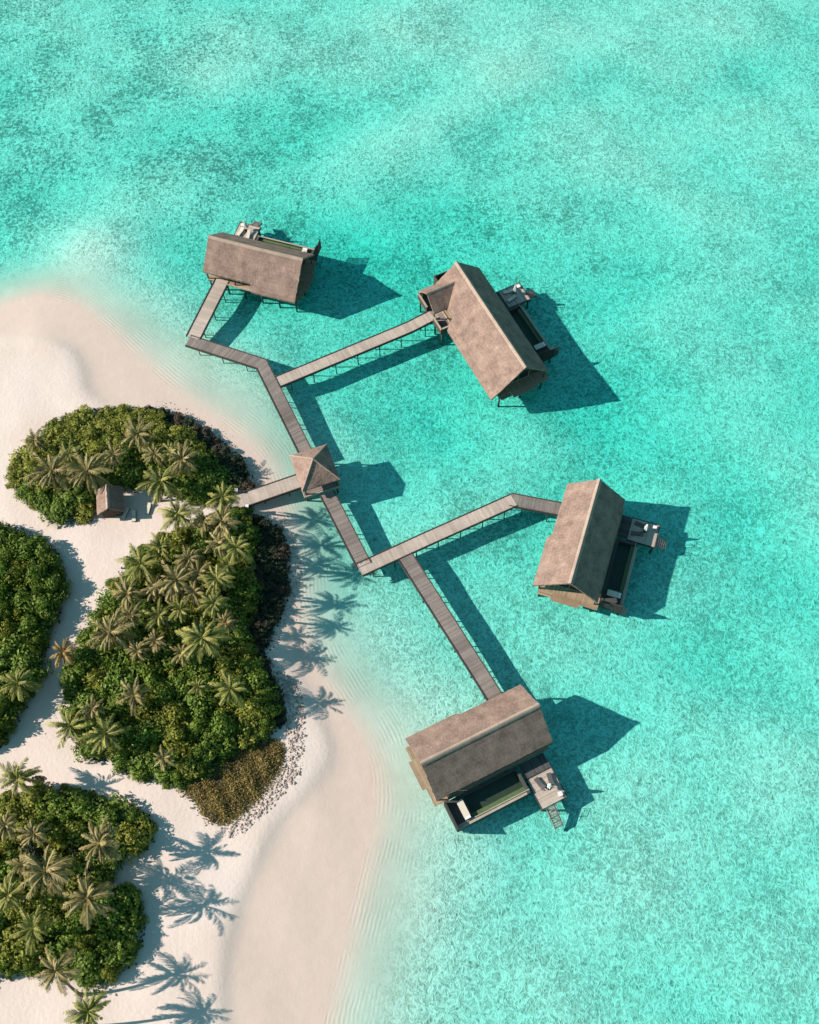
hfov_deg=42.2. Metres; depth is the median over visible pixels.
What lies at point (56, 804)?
bush
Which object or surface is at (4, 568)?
bush
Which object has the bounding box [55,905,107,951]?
bush
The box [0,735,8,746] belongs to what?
bush
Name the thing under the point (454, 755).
thatched villa
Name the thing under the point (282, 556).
shrub
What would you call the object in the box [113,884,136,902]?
bush
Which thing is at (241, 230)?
sun lounger
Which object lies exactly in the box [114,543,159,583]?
palm tree
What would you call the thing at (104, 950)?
bush
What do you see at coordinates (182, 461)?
palm tree
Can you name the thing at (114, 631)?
palm tree
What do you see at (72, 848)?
bush
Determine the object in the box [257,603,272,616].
shrub
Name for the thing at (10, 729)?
bush
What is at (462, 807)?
daybed
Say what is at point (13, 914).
bush
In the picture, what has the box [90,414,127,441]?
bush
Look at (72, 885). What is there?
bush
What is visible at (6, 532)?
bush
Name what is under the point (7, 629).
bush
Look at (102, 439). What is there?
bush
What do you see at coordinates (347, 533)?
boardwalk
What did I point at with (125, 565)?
bush
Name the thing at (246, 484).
shrub
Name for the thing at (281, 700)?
shrub
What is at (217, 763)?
bush
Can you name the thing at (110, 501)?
thatched hut
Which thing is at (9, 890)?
palm tree
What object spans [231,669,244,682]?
bush
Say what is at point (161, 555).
bush
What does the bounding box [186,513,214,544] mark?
bush
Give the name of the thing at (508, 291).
sun lounger
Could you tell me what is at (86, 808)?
bush
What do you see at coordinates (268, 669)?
shrub
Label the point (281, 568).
shrub
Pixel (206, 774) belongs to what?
bush
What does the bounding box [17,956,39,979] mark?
bush
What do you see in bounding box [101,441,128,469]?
palm tree
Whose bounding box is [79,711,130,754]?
palm tree
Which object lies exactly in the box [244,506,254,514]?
bush
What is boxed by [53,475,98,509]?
bush
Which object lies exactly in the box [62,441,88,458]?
bush
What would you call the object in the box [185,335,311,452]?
boardwalk
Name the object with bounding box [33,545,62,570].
bush
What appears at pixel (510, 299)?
sun lounger
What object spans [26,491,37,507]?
bush
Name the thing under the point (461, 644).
boardwalk
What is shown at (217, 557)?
bush
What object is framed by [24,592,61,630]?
bush
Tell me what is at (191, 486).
bush
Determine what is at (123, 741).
bush
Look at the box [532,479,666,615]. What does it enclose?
thatched villa
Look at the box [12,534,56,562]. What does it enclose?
bush
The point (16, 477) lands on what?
bush
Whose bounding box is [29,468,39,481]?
bush
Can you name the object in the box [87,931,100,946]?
bush
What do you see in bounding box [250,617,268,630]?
shrub
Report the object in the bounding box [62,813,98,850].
bush
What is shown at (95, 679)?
bush
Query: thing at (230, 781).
dry scrub
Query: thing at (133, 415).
bush
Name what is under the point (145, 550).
bush
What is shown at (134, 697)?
palm tree
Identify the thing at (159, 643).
palm tree
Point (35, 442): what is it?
palm tree
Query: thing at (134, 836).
bush
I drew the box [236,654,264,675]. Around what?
bush
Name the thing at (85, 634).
bush
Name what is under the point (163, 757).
palm tree
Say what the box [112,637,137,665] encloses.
bush
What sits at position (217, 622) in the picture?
bush
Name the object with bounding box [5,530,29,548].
bush
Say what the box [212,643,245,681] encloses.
bush
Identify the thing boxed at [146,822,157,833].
bush
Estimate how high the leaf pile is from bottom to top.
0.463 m
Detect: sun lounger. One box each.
[121,507,129,518]
[131,510,135,521]
[145,502,151,513]
[236,227,244,235]
[246,229,250,237]
[503,288,513,293]
[507,294,516,301]
[534,777,545,788]
[546,772,554,785]
[631,531,643,536]
[635,521,645,528]
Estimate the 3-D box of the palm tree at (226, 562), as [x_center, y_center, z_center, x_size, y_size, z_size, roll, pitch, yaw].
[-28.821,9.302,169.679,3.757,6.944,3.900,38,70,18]
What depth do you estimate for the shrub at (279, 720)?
161.31 m
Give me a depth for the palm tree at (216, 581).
162.50 m
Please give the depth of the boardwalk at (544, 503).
176.97 m
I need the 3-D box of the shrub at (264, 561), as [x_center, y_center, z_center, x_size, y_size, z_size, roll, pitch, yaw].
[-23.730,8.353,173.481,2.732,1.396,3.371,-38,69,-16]
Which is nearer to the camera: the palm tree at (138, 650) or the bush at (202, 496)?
the palm tree at (138, 650)
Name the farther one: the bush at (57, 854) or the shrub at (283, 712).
the shrub at (283, 712)
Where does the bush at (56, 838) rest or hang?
on the ground
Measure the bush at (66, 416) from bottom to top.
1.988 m
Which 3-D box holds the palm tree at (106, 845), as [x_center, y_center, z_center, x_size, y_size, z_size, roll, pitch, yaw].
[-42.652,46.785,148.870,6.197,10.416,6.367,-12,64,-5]
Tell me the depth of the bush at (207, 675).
162.37 m
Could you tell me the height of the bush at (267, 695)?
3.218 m
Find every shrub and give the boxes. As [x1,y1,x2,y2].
[156,407,169,417]
[165,412,172,421]
[171,412,184,425]
[177,416,193,427]
[189,423,202,431]
[196,426,213,438]
[199,435,215,450]
[206,443,222,453]
[211,437,221,444]
[211,451,225,461]
[219,445,230,455]
[221,453,232,463]
[224,463,241,475]
[226,454,242,466]
[229,471,243,487]
[237,460,245,468]
[237,478,256,490]
[240,469,248,477]
[250,545,269,561]
[250,610,262,620]
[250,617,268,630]
[251,514,263,524]
[251,628,263,643]
[251,641,264,657]
[253,517,271,530]
[255,541,268,552]
[255,565,263,577]
[256,554,273,567]
[256,655,271,667]
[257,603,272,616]
[258,638,269,648]
[259,626,272,640]
[261,664,271,673]
[262,536,276,546]
[263,611,280,624]
[263,619,274,629]
[264,524,282,537]
[267,590,285,605]
[267,673,275,683]
[268,543,279,555]
[268,555,278,564]
[270,602,285,615]
[270,683,282,692]
[271,531,284,545]
[271,692,283,703]
[272,715,284,728]
[273,560,289,575]
[273,571,289,586]
[273,585,291,596]
[273,702,286,718]
[275,549,289,562]
[277,543,290,553]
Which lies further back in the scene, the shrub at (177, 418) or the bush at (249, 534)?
the shrub at (177, 418)
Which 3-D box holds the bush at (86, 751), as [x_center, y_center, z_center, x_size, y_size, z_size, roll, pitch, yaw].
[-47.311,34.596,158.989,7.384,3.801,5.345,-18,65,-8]
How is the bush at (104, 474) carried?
on the ground
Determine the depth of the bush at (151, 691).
161.74 m
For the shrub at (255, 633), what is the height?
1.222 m
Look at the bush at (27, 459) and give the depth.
180.71 m
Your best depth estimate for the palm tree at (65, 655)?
161.81 m
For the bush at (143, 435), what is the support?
on the ground
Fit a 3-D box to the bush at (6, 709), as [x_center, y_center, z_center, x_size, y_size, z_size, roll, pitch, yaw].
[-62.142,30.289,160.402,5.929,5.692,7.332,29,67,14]
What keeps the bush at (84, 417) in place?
on the ground
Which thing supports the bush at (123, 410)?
on the ground
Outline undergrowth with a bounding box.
[0,406,291,983]
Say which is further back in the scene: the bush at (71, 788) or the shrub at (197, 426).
the shrub at (197, 426)
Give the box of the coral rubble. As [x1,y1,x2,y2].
[154,402,305,838]
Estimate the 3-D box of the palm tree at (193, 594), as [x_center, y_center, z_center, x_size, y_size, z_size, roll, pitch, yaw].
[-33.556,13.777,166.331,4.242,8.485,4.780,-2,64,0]
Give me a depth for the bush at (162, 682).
162.26 m
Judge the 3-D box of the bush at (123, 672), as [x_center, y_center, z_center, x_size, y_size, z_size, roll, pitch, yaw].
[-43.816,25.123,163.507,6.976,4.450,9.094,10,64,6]
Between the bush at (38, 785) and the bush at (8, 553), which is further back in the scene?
the bush at (8, 553)
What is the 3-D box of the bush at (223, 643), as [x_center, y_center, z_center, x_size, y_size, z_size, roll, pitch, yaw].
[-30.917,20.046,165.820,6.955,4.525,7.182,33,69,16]
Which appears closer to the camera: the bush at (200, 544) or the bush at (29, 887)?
the bush at (29, 887)
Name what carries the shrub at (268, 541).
on the ground
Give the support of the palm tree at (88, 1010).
on the ground
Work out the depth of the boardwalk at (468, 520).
174.76 m
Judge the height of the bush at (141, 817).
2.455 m
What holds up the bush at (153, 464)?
on the ground
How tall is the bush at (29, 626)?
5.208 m
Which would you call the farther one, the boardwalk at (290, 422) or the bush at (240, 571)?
the boardwalk at (290, 422)
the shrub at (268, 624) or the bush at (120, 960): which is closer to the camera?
the bush at (120, 960)
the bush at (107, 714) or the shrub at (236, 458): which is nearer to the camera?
the bush at (107, 714)
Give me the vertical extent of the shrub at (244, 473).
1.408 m
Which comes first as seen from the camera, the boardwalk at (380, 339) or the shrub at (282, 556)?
the shrub at (282, 556)
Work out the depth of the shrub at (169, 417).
185.68 m
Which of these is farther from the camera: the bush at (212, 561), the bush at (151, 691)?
the bush at (212, 561)
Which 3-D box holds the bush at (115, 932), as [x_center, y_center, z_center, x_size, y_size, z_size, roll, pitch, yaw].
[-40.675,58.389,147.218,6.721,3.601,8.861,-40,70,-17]
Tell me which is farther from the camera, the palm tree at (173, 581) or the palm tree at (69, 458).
the palm tree at (69, 458)
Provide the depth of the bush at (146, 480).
179.11 m
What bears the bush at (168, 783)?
on the ground
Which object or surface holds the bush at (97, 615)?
on the ground
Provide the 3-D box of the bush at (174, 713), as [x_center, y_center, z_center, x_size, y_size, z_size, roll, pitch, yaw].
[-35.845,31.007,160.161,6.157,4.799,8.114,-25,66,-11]
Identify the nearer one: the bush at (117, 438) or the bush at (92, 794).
the bush at (92, 794)
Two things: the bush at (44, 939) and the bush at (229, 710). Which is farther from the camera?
the bush at (229, 710)
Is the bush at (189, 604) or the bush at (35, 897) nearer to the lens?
the bush at (35, 897)
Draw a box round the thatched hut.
[96,485,123,517]
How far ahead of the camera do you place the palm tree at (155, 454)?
176.97 m
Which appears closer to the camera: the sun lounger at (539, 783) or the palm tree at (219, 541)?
the sun lounger at (539, 783)
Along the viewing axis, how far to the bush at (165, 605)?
167.23 m
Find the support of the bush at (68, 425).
on the ground
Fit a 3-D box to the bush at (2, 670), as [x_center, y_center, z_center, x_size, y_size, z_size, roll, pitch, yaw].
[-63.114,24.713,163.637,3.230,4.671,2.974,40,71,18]
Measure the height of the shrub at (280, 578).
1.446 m
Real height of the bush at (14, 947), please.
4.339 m
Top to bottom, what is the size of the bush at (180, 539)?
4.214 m
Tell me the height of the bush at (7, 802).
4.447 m
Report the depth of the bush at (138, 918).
148.09 m
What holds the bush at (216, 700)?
on the ground
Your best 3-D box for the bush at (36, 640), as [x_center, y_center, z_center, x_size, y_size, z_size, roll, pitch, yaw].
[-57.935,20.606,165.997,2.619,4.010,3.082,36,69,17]
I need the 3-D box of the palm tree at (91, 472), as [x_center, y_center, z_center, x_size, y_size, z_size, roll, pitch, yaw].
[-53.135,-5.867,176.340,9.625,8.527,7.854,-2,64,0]
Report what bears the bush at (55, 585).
on the ground
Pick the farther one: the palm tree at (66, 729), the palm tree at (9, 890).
the palm tree at (66, 729)
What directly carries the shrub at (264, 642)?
on the ground
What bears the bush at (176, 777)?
on the ground
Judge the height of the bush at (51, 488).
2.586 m
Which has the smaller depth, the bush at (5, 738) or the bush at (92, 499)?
the bush at (5, 738)
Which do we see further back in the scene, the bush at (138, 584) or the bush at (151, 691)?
the bush at (138, 584)
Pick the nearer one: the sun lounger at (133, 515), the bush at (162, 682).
the bush at (162, 682)
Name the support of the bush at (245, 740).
on the ground
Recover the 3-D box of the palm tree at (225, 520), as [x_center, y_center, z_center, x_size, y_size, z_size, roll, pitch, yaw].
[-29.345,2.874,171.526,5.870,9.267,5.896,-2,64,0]
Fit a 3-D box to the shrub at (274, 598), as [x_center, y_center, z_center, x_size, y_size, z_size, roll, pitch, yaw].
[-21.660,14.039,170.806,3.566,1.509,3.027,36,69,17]
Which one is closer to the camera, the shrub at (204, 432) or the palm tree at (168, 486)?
the palm tree at (168, 486)
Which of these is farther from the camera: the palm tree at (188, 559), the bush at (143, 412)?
the bush at (143, 412)
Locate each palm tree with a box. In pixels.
[0,666,43,701]
[0,757,41,798]
[0,808,20,841]
[0,874,27,912]
[5,850,42,879]
[9,904,55,954]
[16,818,49,847]
[17,844,73,899]
[20,428,46,454]
[23,448,75,491]
[34,947,83,996]
[45,705,92,748]
[51,637,78,666]
[58,439,81,469]
[58,447,113,494]
[61,867,116,929]
[62,986,110,1023]
[78,694,105,721]
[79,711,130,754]
[79,816,120,868]
[85,606,136,650]
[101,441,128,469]
[111,575,145,612]
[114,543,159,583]
[116,677,150,716]
[117,602,146,630]
[119,412,156,453]
[124,639,151,660]
[135,464,183,502]
[140,573,166,601]
[141,442,166,467]
[142,532,175,564]
[142,598,173,631]
[142,627,166,655]
[149,560,198,602]
[153,745,174,771]
[155,497,200,535]
[160,439,182,463]
[166,597,194,622]
[167,439,198,477]
[169,643,193,666]
[174,545,204,573]
[175,617,231,663]
[180,579,204,606]
[186,556,212,587]
[187,678,211,695]
[188,509,215,537]
[197,564,234,595]
[197,586,229,617]
[204,528,230,557]
[205,481,240,513]
[206,503,240,540]
[208,668,246,708]
[214,554,238,574]
[215,608,238,634]
[216,532,253,565]
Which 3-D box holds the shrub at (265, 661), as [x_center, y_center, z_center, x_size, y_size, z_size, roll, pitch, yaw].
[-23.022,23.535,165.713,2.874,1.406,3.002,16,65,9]
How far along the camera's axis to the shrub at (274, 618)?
168.83 m
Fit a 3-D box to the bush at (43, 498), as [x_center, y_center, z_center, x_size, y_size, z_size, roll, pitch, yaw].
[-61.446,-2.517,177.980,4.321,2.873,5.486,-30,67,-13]
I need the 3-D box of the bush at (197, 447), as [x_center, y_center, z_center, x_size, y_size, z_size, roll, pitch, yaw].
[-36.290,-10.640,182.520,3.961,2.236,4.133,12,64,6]
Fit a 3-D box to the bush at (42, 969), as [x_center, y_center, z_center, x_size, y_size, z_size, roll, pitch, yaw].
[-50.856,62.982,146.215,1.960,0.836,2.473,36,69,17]
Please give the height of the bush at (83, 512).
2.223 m
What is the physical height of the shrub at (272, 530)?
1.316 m
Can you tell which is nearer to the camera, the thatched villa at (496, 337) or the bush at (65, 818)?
the bush at (65, 818)
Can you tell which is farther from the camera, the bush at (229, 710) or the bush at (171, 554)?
the bush at (171, 554)
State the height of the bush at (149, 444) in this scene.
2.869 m
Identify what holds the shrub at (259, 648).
on the ground
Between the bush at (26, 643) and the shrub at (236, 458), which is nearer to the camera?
the bush at (26, 643)
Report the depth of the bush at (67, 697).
162.31 m
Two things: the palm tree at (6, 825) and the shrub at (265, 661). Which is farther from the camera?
the shrub at (265, 661)
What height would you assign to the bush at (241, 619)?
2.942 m
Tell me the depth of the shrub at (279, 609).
169.83 m
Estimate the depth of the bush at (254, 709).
160.15 m
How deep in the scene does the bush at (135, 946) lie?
146.43 m
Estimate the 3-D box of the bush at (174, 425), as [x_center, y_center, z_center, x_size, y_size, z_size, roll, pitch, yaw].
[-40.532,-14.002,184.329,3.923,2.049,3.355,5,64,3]
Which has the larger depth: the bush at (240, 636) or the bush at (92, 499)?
the bush at (92, 499)
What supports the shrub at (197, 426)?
on the ground
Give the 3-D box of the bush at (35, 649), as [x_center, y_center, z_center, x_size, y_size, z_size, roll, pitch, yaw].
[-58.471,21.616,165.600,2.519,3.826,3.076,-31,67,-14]
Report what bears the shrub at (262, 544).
on the ground
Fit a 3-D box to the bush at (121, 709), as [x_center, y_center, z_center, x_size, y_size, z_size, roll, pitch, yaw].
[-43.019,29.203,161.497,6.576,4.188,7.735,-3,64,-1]
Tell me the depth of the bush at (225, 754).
158.31 m
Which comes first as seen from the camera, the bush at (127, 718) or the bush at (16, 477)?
the bush at (127, 718)
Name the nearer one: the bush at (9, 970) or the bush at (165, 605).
the bush at (9, 970)
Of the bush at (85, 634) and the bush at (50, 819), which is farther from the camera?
the bush at (85, 634)
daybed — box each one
[456,799,471,820]
[533,342,545,350]
[606,589,621,599]
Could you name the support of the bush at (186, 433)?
on the ground
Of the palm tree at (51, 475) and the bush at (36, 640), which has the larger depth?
the palm tree at (51, 475)
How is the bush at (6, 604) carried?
on the ground
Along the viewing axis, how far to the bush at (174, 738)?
157.76 m
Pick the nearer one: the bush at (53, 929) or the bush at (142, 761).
the bush at (53, 929)
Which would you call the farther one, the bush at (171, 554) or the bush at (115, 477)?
the bush at (115, 477)
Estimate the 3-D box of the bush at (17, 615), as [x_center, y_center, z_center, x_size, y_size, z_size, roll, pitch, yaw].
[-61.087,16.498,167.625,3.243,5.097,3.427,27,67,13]
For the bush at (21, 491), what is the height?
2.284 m
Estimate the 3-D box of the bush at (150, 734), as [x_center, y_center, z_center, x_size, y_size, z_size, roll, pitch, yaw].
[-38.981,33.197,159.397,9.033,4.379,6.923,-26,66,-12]
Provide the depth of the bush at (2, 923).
146.75 m
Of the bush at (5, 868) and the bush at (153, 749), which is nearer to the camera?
the bush at (5, 868)
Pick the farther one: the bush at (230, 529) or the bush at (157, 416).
the bush at (157, 416)
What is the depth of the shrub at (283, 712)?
162.16 m
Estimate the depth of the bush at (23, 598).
168.01 m
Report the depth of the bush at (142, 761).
157.18 m
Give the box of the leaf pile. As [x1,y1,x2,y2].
[32,775,45,781]
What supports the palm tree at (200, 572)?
on the ground
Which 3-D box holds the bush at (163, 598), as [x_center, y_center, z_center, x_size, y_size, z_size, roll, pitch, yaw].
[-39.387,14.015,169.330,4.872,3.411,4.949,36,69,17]
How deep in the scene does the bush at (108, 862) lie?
151.03 m
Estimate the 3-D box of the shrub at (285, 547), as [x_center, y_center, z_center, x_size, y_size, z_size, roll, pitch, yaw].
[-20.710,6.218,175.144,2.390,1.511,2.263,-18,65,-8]
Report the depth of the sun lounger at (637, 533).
174.42 m
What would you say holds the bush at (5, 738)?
on the ground
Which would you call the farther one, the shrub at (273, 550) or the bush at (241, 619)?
the shrub at (273, 550)
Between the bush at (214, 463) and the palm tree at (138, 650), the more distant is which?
the bush at (214, 463)
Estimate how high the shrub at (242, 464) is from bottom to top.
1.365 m
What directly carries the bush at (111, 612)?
on the ground
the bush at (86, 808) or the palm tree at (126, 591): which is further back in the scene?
the palm tree at (126, 591)
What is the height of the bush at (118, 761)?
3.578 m
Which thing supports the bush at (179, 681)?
on the ground
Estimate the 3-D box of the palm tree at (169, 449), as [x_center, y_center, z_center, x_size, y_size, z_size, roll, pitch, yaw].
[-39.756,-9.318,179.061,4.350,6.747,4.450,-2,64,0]
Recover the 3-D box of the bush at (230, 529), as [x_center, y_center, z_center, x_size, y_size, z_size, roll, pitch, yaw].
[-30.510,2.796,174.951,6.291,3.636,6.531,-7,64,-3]
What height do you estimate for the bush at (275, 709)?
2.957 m
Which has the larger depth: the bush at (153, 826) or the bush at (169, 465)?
the bush at (169, 465)
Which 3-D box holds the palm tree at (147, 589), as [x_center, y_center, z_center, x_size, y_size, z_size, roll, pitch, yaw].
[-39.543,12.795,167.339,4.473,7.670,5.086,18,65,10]
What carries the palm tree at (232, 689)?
on the ground
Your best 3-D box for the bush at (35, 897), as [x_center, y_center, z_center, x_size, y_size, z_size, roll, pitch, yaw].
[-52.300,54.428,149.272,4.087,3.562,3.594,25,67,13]
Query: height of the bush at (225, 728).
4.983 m
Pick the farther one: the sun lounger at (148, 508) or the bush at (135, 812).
the sun lounger at (148, 508)
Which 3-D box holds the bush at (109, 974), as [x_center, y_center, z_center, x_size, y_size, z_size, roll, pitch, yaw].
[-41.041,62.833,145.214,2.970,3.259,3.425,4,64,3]
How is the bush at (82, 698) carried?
on the ground
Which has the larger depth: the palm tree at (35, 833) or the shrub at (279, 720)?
the shrub at (279, 720)
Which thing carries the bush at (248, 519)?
on the ground
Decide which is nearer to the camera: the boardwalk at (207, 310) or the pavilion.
the pavilion
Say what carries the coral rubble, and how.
on the ground
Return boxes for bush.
[0,518,16,553]
[0,541,26,565]
[0,554,18,586]
[0,581,19,611]
[0,600,12,617]
[0,606,12,632]
[0,617,21,645]
[0,632,34,671]
[0,666,10,676]
[0,668,9,695]
[0,693,23,727]
[0,716,16,734]
[0,718,8,745]
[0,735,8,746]
[0,788,28,825]
[0,813,35,859]
[0,838,22,857]
[0,848,24,884]
[0,878,28,909]
[0,906,16,939]
[0,918,46,972]
[0,948,21,979]
[2,584,45,621]
[3,466,31,488]
[3,675,34,702]
[3,894,35,927]
[4,559,31,588]
[4,642,53,690]
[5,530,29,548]
[5,578,22,592]
[6,458,21,472]
[8,442,50,471]
[10,697,26,713]
[11,609,59,648]
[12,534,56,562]
[12,608,26,622]
[12,853,54,896]
[13,478,37,503]
[15,878,27,894]
[15,908,50,935]
[16,779,58,822]
[17,638,32,656]
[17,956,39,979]
[19,839,47,861]
[21,557,51,592]
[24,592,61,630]
[24,891,43,906]
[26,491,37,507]
[27,644,45,657]
[28,877,74,928]
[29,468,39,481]
[30,945,51,969]
[31,635,48,649]
[31,811,59,832]
[31,934,53,948]
[32,487,53,512]
[32,585,46,596]
[32,781,45,789]
[32,818,81,855]
[33,471,62,496]
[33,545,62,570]
[33,787,94,823]
[34,964,47,977]
[37,436,65,469]
[38,487,76,526]
[40,573,73,604]
[41,416,66,446]
[42,913,70,940]
[43,929,80,969]
[48,848,69,860]
[49,562,65,578]
[52,425,84,449]
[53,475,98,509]
[53,846,96,879]
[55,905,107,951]
[56,453,84,484]
[58,659,95,697]
[58,809,74,826]
[59,412,77,423]
[60,687,103,723]
[60,783,68,792]
[61,708,79,720]
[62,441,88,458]
[62,687,81,702]
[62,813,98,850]
[63,423,71,431]
[63,870,102,909]
[64,404,101,433]
[65,792,106,825]
[68,842,80,854]
[69,786,81,793]
[69,932,118,995]
[70,639,104,673]
[70,737,108,762]
[72,501,96,525]
[75,436,113,460]
[75,626,99,647]
[75,932,90,950]
[78,421,102,446]
[78,454,111,487]
[79,701,123,739]
[80,665,114,691]
[81,848,98,861]
[85,882,134,923]
[86,606,112,629]
[86,824,125,879]
[87,492,96,502]
[87,790,96,801]
[87,904,140,956]
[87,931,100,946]
[88,790,137,840]
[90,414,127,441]
[90,638,121,664]
[91,862,117,889]
[93,413,107,421]
[93,607,128,640]
[94,586,122,615]
[96,940,113,957]
[98,405,119,419]
[98,433,111,445]
[98,686,110,704]
[100,651,119,675]
[100,654,142,695]
[100,964,120,984]
[104,432,135,449]
[104,578,112,586]
[104,746,120,759]
[104,945,136,972]
[105,462,132,487]
[105,687,139,723]
[108,577,121,591]
[108,747,137,775]
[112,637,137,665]
[112,719,141,754]
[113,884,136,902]
[115,815,158,863]
[116,405,132,417]
[116,568,149,605]
[116,882,144,922]
[117,438,142,468]
[119,713,133,721]
[120,460,148,493]
[121,405,148,435]
[122,619,155,645]
[122,806,142,824]
[122,936,141,955]
[123,595,167,628]
[124,551,141,575]
[124,743,157,783]
[125,711,171,751]
[127,556,172,591]
[127,908,149,930]
[128,425,155,451]
[129,692,163,723]
[130,640,162,673]
[132,660,167,698]
[133,455,143,466]
[134,445,168,472]
[134,812,151,825]
[136,437,158,450]
[136,543,145,550]
[137,408,149,416]
[138,408,169,430]
[140,547,151,556]
[141,476,151,490]
[143,621,174,642]
[146,421,175,444]
[146,685,159,699]
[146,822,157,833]
[147,463,176,496]
[147,743,163,756]
[147,743,186,786]
[148,536,174,565]
[150,593,168,605]
[150,684,181,711]
[154,697,193,733]
[156,531,165,540]
[157,438,170,453]
[157,599,174,620]
[157,634,186,675]
[157,677,171,688]
[160,572,198,601]
[161,448,186,479]
[161,716,200,757]
[162,778,172,789]
[163,663,180,679]
[164,527,199,561]
[165,665,197,701]
[166,603,192,639]
[167,424,184,433]
[168,545,206,569]
[169,425,200,451]
[170,469,205,503]
[170,769,188,792]
[172,445,215,480]
[174,676,218,726]
[174,747,214,779]
[175,642,216,678]
[183,585,211,620]
[183,777,194,788]
[184,608,213,636]
[185,704,215,743]
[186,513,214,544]
[187,661,218,693]
[188,730,223,767]
[189,487,214,507]
[189,534,214,560]
[190,439,208,453]
[192,464,235,492]
[192,559,223,591]
[197,620,235,658]
[200,708,239,754]
[201,766,209,779]
[202,556,217,568]
[206,674,252,708]
[207,458,218,470]
[208,531,245,563]
[209,616,223,633]
[210,695,219,709]
[211,482,236,504]
[211,758,221,766]
[212,513,240,538]
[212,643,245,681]
[212,702,237,718]
[215,552,255,585]
[215,592,246,624]
[215,746,235,762]
[222,620,255,652]
[225,573,264,605]
[226,506,248,524]
[228,718,261,751]
[229,690,275,734]
[230,522,262,546]
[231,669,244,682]
[234,599,259,622]
[234,613,250,629]
[236,642,257,659]
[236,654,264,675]
[238,545,256,566]
[240,515,253,527]
[240,667,278,702]
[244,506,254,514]
[254,725,270,741]
[256,684,279,707]
[256,717,276,730]
[263,702,283,719]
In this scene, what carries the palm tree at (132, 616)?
on the ground
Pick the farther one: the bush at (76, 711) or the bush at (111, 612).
the bush at (111, 612)
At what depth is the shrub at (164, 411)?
186.99 m
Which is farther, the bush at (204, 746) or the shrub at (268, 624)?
the shrub at (268, 624)
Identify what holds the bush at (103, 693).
on the ground
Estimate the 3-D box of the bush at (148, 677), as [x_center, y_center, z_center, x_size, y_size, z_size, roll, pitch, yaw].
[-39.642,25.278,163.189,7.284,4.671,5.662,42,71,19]
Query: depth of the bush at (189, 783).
157.23 m
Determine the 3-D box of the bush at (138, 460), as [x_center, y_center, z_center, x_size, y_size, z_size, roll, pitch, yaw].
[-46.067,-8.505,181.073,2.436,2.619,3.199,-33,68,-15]
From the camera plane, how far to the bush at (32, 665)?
163.48 m
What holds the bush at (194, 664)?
on the ground
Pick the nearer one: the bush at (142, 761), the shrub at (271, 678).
the bush at (142, 761)
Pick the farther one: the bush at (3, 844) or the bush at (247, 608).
the bush at (247, 608)
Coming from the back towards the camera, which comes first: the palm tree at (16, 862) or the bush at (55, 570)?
the bush at (55, 570)
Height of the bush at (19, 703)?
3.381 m
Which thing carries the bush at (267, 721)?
on the ground
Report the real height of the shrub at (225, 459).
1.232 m
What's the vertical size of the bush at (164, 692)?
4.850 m
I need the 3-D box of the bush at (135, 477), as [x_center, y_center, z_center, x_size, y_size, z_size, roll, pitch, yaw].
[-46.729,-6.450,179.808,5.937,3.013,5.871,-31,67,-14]
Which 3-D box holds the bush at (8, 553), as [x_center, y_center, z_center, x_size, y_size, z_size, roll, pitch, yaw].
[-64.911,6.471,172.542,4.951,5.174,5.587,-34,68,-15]
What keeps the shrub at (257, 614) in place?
on the ground
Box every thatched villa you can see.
[203,220,320,312]
[405,685,567,831]
[417,261,558,406]
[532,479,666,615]
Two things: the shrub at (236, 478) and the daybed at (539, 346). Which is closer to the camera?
the shrub at (236, 478)
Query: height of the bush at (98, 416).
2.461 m
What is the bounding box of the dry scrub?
[180,738,285,825]
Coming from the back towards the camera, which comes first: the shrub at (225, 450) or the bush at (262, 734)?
the shrub at (225, 450)
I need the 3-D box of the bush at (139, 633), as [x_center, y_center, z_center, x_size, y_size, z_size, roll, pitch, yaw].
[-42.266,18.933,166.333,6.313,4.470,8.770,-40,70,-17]
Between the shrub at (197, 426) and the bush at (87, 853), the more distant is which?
the shrub at (197, 426)
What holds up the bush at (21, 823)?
on the ground
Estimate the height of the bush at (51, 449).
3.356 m
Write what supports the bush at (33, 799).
on the ground
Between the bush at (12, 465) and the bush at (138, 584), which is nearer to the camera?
the bush at (138, 584)
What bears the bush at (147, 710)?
on the ground
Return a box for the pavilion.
[289,443,339,501]
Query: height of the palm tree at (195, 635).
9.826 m
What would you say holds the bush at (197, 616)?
on the ground
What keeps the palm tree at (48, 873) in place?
on the ground
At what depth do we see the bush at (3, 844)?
151.38 m
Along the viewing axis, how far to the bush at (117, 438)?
181.98 m
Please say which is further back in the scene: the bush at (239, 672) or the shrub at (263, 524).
the shrub at (263, 524)
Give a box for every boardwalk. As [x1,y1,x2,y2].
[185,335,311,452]
[186,278,228,339]
[226,474,300,511]
[275,309,439,390]
[320,490,371,569]
[356,494,516,576]
[398,552,501,700]
[509,493,561,521]
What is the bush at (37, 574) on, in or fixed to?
on the ground
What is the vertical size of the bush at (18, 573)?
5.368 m
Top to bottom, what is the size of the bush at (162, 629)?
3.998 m
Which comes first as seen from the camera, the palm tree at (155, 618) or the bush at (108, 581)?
the palm tree at (155, 618)
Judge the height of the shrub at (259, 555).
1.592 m
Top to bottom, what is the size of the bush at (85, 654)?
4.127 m
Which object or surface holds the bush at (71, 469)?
on the ground
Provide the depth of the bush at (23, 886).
149.57 m
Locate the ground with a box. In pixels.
[0,0,818,1023]
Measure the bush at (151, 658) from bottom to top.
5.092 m
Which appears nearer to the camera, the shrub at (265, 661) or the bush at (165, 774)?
the bush at (165, 774)
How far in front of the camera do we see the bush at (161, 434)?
183.17 m

